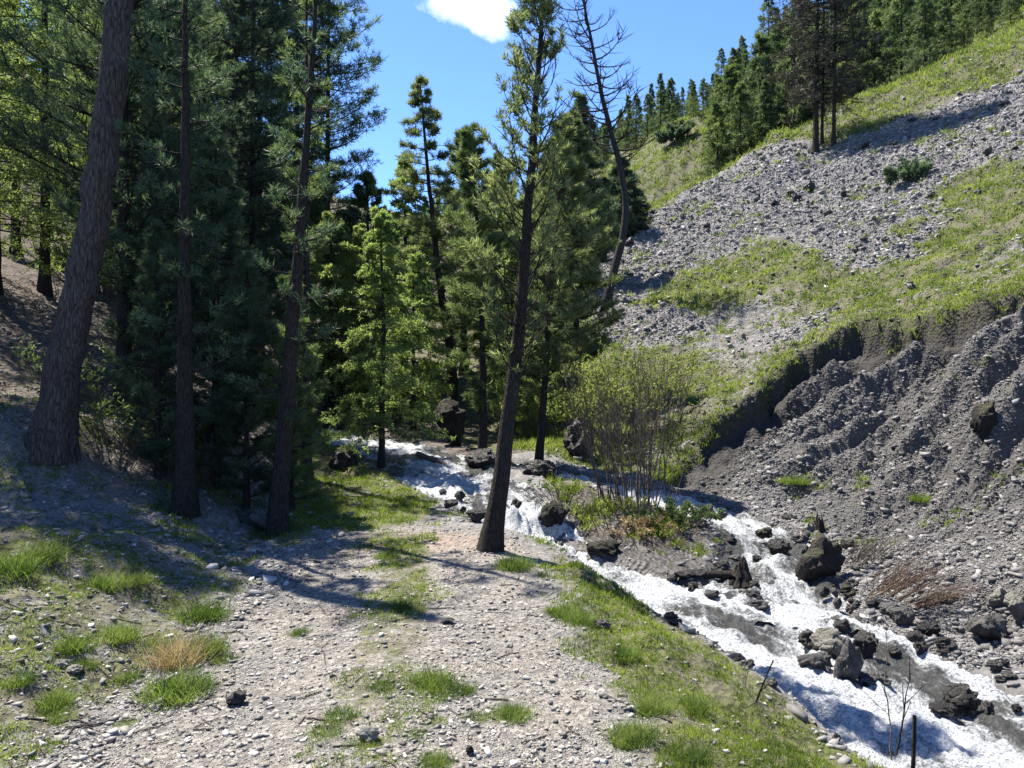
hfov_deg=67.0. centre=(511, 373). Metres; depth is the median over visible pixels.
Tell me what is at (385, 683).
grass tuft
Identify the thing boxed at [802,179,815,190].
rock
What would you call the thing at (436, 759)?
grass tuft
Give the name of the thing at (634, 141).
conifer
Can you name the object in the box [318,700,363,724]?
grass tuft
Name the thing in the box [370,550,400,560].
grass tuft
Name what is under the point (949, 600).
rock
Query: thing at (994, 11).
conifer
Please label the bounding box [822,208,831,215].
rock
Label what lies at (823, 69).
larch tree
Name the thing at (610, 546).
rock
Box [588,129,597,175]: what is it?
conifer
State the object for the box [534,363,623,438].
willow shrub
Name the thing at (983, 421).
boulder
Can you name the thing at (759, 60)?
conifer
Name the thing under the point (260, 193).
stone pine
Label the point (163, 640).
grass tuft
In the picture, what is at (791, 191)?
rock
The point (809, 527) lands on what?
rock
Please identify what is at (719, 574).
driftwood log
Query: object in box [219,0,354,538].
stone pine
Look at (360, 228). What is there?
larch tree
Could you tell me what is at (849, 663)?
rock
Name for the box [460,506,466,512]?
rock
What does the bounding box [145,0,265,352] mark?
stone pine
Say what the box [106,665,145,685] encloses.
grass tuft
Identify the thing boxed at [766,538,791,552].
rock
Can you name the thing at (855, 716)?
water
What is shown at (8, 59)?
conifer
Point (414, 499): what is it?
grass
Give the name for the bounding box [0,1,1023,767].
ground
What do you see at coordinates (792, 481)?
grass tuft
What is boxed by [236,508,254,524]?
rock
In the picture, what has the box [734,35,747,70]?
conifer
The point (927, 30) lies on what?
conifer
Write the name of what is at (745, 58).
conifer
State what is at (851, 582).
rock
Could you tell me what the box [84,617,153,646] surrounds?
grass tuft
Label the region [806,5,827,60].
conifer
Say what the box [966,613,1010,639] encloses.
rock
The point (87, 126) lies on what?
stone pine
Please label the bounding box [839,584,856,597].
rock
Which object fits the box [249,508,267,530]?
rock
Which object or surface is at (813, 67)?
conifer
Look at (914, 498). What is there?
grass tuft
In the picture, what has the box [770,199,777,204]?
rock
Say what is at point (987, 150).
rock
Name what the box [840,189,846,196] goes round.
rock
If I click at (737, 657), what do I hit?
rock
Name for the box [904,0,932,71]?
conifer
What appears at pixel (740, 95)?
conifer
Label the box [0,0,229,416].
stone pine
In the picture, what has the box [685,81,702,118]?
conifer
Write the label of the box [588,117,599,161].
conifer
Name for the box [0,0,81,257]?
larch tree
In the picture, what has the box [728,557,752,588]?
driftwood stump
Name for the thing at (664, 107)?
conifer
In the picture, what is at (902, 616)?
rock
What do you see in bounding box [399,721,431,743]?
grass tuft
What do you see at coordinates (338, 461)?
boulder
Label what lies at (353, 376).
willow shrub
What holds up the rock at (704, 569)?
on the cobbles
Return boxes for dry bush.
[521,473,603,516]
[562,489,672,534]
[605,514,689,548]
[620,495,725,529]
[829,525,910,565]
[861,545,985,613]
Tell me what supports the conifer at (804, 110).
on the ground at (862, 347)
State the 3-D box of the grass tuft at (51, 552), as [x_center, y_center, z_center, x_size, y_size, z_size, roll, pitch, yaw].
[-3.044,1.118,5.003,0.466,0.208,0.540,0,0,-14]
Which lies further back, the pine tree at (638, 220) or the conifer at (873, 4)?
the conifer at (873, 4)
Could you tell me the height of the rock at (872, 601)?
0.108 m
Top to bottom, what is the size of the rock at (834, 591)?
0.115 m
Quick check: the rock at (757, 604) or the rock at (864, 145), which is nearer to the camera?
the rock at (757, 604)
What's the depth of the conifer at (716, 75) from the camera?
85.48 m
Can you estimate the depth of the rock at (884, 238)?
21.59 m
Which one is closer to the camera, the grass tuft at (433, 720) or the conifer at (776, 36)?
the grass tuft at (433, 720)
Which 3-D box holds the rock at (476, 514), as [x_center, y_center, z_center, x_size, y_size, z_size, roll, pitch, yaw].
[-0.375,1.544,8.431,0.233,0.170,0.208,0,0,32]
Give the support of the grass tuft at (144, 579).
on the ground at (862, 347)
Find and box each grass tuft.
[0,541,58,583]
[0,666,42,691]
[1,532,77,565]
[29,679,83,714]
[33,699,90,728]
[43,626,105,659]
[64,654,104,671]
[71,563,142,594]
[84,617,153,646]
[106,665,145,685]
[107,714,140,729]
[116,568,165,587]
[119,621,230,675]
[124,658,230,713]
[142,633,175,653]
[154,586,241,626]
[168,623,238,663]
[206,651,251,667]
[285,623,312,637]
[301,719,349,743]
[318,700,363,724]
[339,730,383,750]
[365,675,403,694]
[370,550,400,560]
[386,594,417,610]
[390,658,472,696]
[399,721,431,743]
[410,742,461,767]
[418,685,460,705]
[422,713,449,727]
[444,678,481,698]
[457,708,490,726]
[473,696,541,724]
[487,551,540,573]
[538,596,591,621]
[554,607,607,627]
[594,638,649,665]
[595,708,673,753]
[616,687,680,718]
[648,732,731,767]
[665,684,720,722]
[775,473,812,485]
[905,490,932,502]
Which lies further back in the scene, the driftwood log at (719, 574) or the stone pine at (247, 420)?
the stone pine at (247, 420)
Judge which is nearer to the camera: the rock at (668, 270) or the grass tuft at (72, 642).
the grass tuft at (72, 642)
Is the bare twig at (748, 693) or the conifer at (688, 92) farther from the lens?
the conifer at (688, 92)
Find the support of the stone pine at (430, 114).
on the ground at (862, 347)
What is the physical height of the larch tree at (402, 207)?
6.922 m
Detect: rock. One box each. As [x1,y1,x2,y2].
[54,659,72,668]
[65,664,83,673]
[226,688,246,705]
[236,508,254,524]
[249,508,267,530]
[358,726,379,742]
[439,488,446,494]
[441,617,454,623]
[444,499,457,507]
[454,490,465,499]
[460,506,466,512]
[466,507,485,522]
[466,745,473,754]
[511,498,521,507]
[586,539,620,554]
[594,619,610,628]
[625,237,633,245]
[663,611,678,619]
[665,268,673,273]
[666,574,677,581]
[669,618,682,624]
[678,569,705,577]
[688,581,698,590]
[699,568,710,570]
[703,222,710,228]
[704,590,719,599]
[716,560,729,569]
[717,510,727,518]
[725,537,736,544]
[726,554,741,560]
[731,653,745,660]
[738,589,761,598]
[739,659,752,667]
[746,599,768,609]
[749,580,759,587]
[752,555,761,562]
[755,527,772,538]
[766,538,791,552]
[767,677,778,687]
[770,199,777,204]
[781,514,797,519]
[786,189,793,195]
[791,534,804,542]
[792,192,801,200]
[797,629,813,648]
[797,651,833,671]
[801,523,814,531]
[801,530,812,535]
[801,544,809,553]
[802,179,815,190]
[802,534,809,541]
[809,627,845,655]
[819,585,829,597]
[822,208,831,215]
[826,576,832,581]
[830,587,838,597]
[830,732,840,740]
[833,598,841,608]
[833,619,849,632]
[833,634,863,683]
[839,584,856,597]
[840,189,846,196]
[840,539,854,548]
[845,578,859,585]
[846,606,857,609]
[847,597,853,604]
[850,563,864,570]
[852,599,859,607]
[853,630,878,657]
[856,242,863,249]
[856,669,891,685]
[860,141,868,149]
[864,596,881,606]
[877,602,903,613]
[879,607,887,613]
[881,236,888,241]
[887,646,901,655]
[889,607,914,626]
[906,630,924,640]
[913,641,927,655]
[916,620,940,635]
[928,191,936,197]
[928,702,957,717]
[932,115,942,119]
[933,636,956,648]
[936,648,950,654]
[941,591,960,602]
[942,682,982,711]
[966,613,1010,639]
[980,700,994,714]
[982,146,992,155]
[986,660,1002,671]
[987,585,1009,605]
[993,675,1006,681]
[998,100,1009,106]
[1000,659,1010,666]
[1000,671,1017,678]
[1003,590,1023,623]
[1011,703,1022,712]
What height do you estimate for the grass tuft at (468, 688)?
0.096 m
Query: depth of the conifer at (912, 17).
68.33 m
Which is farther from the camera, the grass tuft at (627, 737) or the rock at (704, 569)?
the rock at (704, 569)
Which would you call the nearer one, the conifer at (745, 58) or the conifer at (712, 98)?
the conifer at (712, 98)
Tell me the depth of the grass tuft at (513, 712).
3.63 m
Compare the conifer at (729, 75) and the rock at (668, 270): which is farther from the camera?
the conifer at (729, 75)
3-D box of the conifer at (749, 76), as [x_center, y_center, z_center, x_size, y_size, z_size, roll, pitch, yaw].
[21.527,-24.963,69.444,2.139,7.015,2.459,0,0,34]
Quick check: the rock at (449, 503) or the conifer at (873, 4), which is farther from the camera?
the conifer at (873, 4)
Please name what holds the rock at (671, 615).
on the ground at (862, 347)
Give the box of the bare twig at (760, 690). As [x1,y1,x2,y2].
[754,660,773,703]
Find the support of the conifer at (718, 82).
on the ground at (862, 347)
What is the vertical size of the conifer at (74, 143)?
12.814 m
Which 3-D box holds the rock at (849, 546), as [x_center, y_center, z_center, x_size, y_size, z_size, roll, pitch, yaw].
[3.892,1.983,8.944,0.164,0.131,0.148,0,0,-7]
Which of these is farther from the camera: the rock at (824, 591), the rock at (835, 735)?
the rock at (824, 591)
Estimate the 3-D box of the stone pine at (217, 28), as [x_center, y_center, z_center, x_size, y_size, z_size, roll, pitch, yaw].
[-7.976,-5.688,18.933,2.746,12.367,3.344,0,0,-44]
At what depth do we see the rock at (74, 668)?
3.94 m
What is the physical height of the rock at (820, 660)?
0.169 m
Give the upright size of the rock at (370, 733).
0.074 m
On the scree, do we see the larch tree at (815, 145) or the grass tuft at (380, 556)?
the larch tree at (815, 145)
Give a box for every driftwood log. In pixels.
[415,451,446,464]
[674,570,732,578]
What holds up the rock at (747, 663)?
on the ground at (862, 347)
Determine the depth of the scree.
13.50 m
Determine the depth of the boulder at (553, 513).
9.18 m
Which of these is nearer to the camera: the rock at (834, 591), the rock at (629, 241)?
the rock at (834, 591)
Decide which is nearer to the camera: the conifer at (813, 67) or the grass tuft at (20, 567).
the grass tuft at (20, 567)
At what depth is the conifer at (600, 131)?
84.57 m
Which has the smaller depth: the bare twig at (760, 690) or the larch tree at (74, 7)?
the bare twig at (760, 690)
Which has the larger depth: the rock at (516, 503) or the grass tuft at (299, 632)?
the rock at (516, 503)
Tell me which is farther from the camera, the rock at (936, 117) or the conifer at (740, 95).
the conifer at (740, 95)
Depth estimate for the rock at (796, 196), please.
31.62 m
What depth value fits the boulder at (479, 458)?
12.33 m
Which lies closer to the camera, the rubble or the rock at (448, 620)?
the rock at (448, 620)
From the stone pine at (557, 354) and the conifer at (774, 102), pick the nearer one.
the stone pine at (557, 354)
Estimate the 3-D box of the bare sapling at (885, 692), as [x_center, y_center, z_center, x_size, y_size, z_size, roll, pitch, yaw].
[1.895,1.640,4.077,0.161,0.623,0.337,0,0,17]
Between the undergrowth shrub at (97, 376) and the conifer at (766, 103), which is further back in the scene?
the conifer at (766, 103)
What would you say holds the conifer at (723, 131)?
on the ground at (862, 347)
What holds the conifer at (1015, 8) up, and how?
on the ground at (862, 347)
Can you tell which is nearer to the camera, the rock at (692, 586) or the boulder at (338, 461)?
the rock at (692, 586)
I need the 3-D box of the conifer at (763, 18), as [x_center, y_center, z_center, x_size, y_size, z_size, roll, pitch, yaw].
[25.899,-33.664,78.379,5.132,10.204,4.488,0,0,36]
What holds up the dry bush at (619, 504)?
on the ground at (862, 347)
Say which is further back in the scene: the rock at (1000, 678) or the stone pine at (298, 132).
the stone pine at (298, 132)
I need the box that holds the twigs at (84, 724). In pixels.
[0,350,748,767]
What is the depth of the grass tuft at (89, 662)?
4.04 m
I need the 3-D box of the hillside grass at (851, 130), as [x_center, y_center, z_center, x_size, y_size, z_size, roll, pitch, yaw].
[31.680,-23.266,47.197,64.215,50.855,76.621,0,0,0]
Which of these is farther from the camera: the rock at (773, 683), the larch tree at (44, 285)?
the larch tree at (44, 285)
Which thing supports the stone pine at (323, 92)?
on the ground at (862, 347)
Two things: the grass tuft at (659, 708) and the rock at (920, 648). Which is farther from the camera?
the rock at (920, 648)
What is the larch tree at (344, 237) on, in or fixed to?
on the ground at (862, 347)
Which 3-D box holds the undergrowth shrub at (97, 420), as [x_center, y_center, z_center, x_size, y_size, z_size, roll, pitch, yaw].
[-4.369,0.550,8.611,1.430,1.074,1.421,0,0,22]
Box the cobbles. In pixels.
[322,437,1023,767]
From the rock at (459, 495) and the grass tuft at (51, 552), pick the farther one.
the rock at (459, 495)
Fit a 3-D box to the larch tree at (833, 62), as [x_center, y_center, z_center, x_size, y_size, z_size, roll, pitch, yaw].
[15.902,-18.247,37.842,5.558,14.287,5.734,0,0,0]
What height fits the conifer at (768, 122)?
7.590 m
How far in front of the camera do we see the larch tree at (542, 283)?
21.94 m
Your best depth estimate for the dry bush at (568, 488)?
9.84 m
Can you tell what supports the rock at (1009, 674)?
on the ground at (862, 347)
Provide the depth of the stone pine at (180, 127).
21.59 m
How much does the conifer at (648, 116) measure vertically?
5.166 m
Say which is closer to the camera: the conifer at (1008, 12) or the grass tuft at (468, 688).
the grass tuft at (468, 688)
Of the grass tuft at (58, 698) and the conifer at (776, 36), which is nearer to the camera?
the grass tuft at (58, 698)
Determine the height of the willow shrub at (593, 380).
2.438 m
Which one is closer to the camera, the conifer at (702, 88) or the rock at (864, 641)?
the rock at (864, 641)
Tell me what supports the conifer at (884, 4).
on the ground at (862, 347)
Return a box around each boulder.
[328,444,357,470]
[433,397,465,446]
[464,448,495,468]
[522,459,555,475]
[538,500,569,527]
[563,418,593,457]
[795,530,845,581]
[969,401,997,439]
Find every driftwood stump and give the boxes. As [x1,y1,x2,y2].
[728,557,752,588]
[813,512,826,533]
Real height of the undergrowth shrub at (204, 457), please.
1.154 m
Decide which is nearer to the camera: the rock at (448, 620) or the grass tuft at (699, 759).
the grass tuft at (699, 759)
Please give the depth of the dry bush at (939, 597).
7.30 m
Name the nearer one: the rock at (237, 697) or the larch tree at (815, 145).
the rock at (237, 697)
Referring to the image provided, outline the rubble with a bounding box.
[0,271,394,598]
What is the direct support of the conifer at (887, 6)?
on the ground at (862, 347)
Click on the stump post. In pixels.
(913, 750)
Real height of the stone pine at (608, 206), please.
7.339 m
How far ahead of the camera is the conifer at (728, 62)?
71.93 m
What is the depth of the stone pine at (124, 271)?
9.78 m
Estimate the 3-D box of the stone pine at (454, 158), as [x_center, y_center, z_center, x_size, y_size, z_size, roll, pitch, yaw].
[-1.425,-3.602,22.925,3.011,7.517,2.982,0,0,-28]
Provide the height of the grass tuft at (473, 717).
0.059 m
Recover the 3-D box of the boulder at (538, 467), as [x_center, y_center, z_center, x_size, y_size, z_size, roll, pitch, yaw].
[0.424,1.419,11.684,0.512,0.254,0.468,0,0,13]
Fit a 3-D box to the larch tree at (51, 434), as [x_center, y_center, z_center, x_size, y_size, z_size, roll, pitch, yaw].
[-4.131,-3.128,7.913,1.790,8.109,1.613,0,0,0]
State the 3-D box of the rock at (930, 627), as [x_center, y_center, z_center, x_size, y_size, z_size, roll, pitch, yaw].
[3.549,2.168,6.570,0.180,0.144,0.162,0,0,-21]
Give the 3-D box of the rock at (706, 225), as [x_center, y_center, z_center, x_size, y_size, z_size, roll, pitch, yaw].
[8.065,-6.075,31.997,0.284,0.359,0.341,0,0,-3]
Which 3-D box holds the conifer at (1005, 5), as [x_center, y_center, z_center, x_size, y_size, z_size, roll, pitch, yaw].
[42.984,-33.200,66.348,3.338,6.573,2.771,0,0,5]
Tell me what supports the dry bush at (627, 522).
on the ground at (862, 347)
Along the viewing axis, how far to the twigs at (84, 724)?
3.98 m
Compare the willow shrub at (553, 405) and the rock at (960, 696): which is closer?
the rock at (960, 696)
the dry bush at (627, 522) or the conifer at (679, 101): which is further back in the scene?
the conifer at (679, 101)
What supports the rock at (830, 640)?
on the water
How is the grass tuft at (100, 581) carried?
on the ground at (862, 347)
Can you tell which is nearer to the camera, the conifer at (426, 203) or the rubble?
the rubble
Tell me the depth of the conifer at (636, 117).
89.24 m
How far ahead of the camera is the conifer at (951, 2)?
67.61 m
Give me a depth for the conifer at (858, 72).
55.70 m
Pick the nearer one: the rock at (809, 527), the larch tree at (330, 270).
the rock at (809, 527)
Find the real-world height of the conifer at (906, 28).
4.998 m
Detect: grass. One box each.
[0,391,885,767]
[513,0,1023,546]
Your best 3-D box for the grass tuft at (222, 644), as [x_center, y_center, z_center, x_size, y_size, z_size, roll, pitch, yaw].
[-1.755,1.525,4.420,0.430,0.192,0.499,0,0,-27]
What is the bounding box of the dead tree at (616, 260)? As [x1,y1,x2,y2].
[555,0,662,303]
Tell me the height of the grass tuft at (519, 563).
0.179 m
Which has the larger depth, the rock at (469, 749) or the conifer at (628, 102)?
the conifer at (628, 102)
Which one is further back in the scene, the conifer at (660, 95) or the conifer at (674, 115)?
the conifer at (660, 95)
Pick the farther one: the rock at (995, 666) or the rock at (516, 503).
the rock at (516, 503)
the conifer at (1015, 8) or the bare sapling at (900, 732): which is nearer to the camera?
the bare sapling at (900, 732)
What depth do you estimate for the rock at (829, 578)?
7.89 m
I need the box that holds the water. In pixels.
[316,428,1023,767]
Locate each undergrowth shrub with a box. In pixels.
[8,333,162,410]
[16,375,173,470]
[80,377,231,478]
[131,410,272,495]
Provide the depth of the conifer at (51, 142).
30.68 m
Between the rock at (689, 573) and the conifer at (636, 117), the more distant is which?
the conifer at (636, 117)
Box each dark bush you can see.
[654,119,696,145]
[882,155,934,186]
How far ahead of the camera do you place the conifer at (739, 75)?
61.71 m
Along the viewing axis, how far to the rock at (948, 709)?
5.23 m
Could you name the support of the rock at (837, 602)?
in the water
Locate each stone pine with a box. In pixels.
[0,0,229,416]
[18,0,244,365]
[29,0,257,363]
[95,0,221,422]
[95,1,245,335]
[101,217,200,479]
[111,0,253,520]
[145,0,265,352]
[146,3,249,342]
[159,133,273,489]
[170,0,312,384]
[178,0,320,394]
[190,2,290,359]
[195,248,282,508]
[217,1,331,353]
[218,3,347,285]
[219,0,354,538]
[239,0,361,380]
[250,273,335,511]
[266,0,393,369]
[268,0,344,477]
[335,170,403,357]
[389,72,478,401]
[410,127,499,375]
[439,121,518,448]
[460,0,585,552]
[463,150,543,401]
[493,111,601,460]
[527,109,625,392]
[562,90,621,285]
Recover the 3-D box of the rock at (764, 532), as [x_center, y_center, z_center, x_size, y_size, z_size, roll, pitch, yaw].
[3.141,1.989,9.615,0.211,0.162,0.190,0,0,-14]
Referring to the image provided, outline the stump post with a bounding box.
[911,715,916,767]
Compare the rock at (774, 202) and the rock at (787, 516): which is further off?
the rock at (774, 202)
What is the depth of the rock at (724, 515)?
10.55 m
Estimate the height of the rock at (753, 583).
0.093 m
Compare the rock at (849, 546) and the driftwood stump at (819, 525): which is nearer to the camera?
the rock at (849, 546)
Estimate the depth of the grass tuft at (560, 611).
5.16 m
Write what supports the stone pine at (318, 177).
on the ground at (862, 347)
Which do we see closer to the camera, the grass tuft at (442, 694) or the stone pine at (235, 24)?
the grass tuft at (442, 694)
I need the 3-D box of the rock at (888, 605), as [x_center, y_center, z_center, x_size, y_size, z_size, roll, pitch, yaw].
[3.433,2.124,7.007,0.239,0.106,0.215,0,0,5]
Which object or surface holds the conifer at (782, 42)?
on the ground at (862, 347)
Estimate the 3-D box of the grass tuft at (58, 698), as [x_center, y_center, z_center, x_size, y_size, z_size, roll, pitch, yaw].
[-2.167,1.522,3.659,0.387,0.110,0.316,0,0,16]
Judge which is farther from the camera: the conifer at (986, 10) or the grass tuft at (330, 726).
the conifer at (986, 10)
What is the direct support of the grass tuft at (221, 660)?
on the ground at (862, 347)
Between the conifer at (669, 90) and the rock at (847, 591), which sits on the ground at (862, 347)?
the conifer at (669, 90)
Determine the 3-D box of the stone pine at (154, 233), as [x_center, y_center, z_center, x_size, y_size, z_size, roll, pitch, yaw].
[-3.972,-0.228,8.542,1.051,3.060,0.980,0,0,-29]
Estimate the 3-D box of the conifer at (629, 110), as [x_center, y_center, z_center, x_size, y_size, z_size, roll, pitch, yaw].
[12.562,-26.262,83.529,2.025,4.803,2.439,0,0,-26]
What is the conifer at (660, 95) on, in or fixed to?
on the ground at (862, 347)
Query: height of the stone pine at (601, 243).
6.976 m
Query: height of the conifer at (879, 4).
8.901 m
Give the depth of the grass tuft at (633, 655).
4.51 m
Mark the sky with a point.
(458, 45)
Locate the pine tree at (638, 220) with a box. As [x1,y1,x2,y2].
[593,155,654,240]
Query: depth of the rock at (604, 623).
4.91 m
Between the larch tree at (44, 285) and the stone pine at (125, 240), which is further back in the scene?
the larch tree at (44, 285)
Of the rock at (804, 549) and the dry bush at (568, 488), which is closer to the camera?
the rock at (804, 549)
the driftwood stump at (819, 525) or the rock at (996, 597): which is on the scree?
the rock at (996, 597)
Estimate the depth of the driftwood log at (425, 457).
12.81 m
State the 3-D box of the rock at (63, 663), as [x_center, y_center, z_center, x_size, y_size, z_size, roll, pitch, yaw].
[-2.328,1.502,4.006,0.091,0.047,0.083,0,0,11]
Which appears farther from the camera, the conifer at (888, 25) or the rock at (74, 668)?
the conifer at (888, 25)
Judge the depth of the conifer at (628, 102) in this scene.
85.96 m
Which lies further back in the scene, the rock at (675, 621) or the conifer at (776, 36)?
the conifer at (776, 36)
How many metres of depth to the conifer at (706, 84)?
104.17 m
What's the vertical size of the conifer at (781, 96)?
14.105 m
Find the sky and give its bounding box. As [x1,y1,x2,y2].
[18,0,827,213]
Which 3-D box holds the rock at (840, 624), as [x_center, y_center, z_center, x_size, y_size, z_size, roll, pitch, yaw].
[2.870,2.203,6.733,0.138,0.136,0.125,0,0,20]
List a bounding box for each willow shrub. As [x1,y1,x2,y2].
[300,337,374,420]
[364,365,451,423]
[474,359,572,436]
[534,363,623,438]
[550,326,687,455]
[555,324,707,511]
[598,335,702,441]
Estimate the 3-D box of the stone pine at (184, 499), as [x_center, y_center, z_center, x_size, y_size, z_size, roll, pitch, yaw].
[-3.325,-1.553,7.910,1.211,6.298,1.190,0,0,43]
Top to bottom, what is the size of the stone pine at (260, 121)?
15.348 m
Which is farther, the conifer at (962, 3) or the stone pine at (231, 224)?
the conifer at (962, 3)
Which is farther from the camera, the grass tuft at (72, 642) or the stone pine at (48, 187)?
the stone pine at (48, 187)
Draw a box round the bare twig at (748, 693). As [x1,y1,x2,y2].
[733,658,774,735]
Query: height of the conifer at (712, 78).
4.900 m
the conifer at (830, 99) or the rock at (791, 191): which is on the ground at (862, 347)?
the conifer at (830, 99)
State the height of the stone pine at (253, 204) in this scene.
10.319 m
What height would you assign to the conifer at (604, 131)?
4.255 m
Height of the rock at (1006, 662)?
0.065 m
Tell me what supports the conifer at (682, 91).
on the ground at (862, 347)
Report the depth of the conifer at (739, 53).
95.79 m
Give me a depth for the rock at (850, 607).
7.19 m
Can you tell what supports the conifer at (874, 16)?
on the ground at (862, 347)
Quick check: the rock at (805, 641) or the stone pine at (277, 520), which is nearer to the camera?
the rock at (805, 641)
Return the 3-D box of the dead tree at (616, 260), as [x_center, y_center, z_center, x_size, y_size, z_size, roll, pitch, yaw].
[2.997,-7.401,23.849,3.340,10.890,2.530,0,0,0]
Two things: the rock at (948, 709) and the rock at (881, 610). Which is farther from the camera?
the rock at (881, 610)
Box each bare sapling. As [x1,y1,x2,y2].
[866,621,892,759]
[895,656,924,754]
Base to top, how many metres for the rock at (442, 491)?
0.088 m
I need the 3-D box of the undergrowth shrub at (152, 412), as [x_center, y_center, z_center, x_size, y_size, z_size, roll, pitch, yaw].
[-4.087,0.654,8.948,1.606,1.255,1.329,0,0,0]
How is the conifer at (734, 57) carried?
on the ground at (862, 347)
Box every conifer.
[0,10,25,111]
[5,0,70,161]
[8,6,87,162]
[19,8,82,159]
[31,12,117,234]
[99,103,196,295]
[396,225,434,278]
[421,195,432,250]
[424,197,447,280]
[516,180,525,210]
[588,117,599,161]
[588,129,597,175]
[596,122,610,160]
[596,127,611,162]
[597,120,612,160]
[615,95,639,148]
[615,109,624,148]
[621,108,635,146]
[621,116,633,149]
[623,93,646,151]
[634,98,645,134]
[637,93,656,139]
[645,83,659,131]
[648,73,669,129]
[656,77,684,125]
[658,89,672,123]
[661,79,677,124]
[665,104,677,126]
[675,92,682,117]
[677,86,685,118]
[682,79,698,116]
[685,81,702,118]
[692,78,711,115]
[692,101,730,180]
[696,62,757,173]
[696,76,726,143]
[701,82,709,110]
[707,48,726,98]
[708,73,714,103]
[708,73,718,108]
[708,81,717,104]
[710,80,760,166]
[712,71,752,159]
[714,127,726,169]
[716,47,743,100]
[716,59,746,102]
[726,32,791,153]
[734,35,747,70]
[734,47,743,72]
[738,20,812,153]
[738,48,749,91]
[741,0,778,89]
[746,58,757,96]
[746,101,780,151]
[751,79,776,146]
[753,78,787,145]
[774,0,820,128]
[775,13,792,81]
[782,54,826,123]
[789,84,808,129]
[794,104,805,127]
[799,29,824,112]
[806,0,870,120]
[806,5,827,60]
[819,4,883,115]
[819,71,842,119]
[825,60,854,115]
[846,7,902,100]
[858,0,944,90]
[858,7,869,28]
[861,10,866,30]
[862,34,882,84]
[863,0,874,15]
[869,0,881,38]
[872,0,892,48]
[872,0,899,58]
[881,0,902,45]
[882,12,907,82]
[898,17,913,69]
[901,0,949,74]
[902,1,937,46]
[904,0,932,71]
[912,4,940,64]
[928,0,958,61]
[930,0,975,41]
[946,0,979,43]
[951,9,974,51]
[954,0,1003,42]
[967,0,1006,37]
[975,2,996,39]
[993,0,1023,30]
[995,0,1021,18]
[995,0,1023,18]
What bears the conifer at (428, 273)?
on the ground at (862, 347)
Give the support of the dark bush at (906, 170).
on the ground at (862, 347)
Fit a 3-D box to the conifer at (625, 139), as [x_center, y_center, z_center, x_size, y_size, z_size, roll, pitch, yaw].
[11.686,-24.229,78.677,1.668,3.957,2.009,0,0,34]
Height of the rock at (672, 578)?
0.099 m
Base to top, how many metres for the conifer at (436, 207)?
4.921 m
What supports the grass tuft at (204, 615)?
on the ground at (862, 347)
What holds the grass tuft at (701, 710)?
on the ground at (862, 347)
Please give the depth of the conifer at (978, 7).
61.17 m
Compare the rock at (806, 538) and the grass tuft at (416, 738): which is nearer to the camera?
the grass tuft at (416, 738)
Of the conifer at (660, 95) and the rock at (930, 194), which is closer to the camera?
the rock at (930, 194)
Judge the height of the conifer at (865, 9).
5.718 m
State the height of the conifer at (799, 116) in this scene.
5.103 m
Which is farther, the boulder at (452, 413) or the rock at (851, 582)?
the boulder at (452, 413)
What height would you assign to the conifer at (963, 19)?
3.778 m
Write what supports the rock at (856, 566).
on the ground at (862, 347)
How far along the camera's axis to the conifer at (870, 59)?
61.93 m
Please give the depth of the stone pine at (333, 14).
24.59 m
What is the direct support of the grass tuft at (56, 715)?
on the ground at (862, 347)
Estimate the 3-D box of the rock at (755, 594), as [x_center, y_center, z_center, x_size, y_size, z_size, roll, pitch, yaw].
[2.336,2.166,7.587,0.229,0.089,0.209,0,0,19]
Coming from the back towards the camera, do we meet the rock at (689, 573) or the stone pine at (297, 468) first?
the stone pine at (297, 468)
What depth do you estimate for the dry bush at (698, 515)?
9.54 m
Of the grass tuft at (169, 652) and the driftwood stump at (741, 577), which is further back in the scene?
the driftwood stump at (741, 577)
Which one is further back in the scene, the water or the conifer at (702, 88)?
the conifer at (702, 88)
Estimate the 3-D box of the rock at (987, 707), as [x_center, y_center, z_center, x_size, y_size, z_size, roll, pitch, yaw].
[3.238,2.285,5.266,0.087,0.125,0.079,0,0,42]
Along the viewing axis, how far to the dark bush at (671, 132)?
67.15 m
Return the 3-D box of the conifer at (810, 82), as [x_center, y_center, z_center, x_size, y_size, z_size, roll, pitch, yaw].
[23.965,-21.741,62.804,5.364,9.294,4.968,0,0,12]
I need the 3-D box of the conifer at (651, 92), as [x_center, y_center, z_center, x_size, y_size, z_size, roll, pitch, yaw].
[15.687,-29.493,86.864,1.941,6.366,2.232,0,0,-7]
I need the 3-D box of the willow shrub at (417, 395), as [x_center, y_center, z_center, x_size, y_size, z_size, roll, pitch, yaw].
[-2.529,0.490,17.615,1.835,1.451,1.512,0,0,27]
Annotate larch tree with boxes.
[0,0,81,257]
[0,0,90,294]
[0,0,164,297]
[0,0,170,264]
[24,0,133,465]
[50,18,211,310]
[258,175,343,380]
[265,210,409,418]
[298,222,368,404]
[313,223,404,407]
[318,205,455,468]
[346,158,466,412]
[362,249,464,440]
[463,233,551,421]
[492,181,592,356]
[761,0,873,152]
[763,0,881,145]
[775,0,891,146]
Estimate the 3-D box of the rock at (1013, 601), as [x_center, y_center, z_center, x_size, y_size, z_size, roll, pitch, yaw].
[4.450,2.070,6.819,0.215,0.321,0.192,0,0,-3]
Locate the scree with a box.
[551,31,1023,670]
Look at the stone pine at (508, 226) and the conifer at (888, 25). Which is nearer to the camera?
the stone pine at (508, 226)
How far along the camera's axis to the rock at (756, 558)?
8.67 m
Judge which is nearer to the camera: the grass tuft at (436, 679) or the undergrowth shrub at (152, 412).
the grass tuft at (436, 679)
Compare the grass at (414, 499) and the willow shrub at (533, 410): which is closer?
the grass at (414, 499)
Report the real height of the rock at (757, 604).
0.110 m

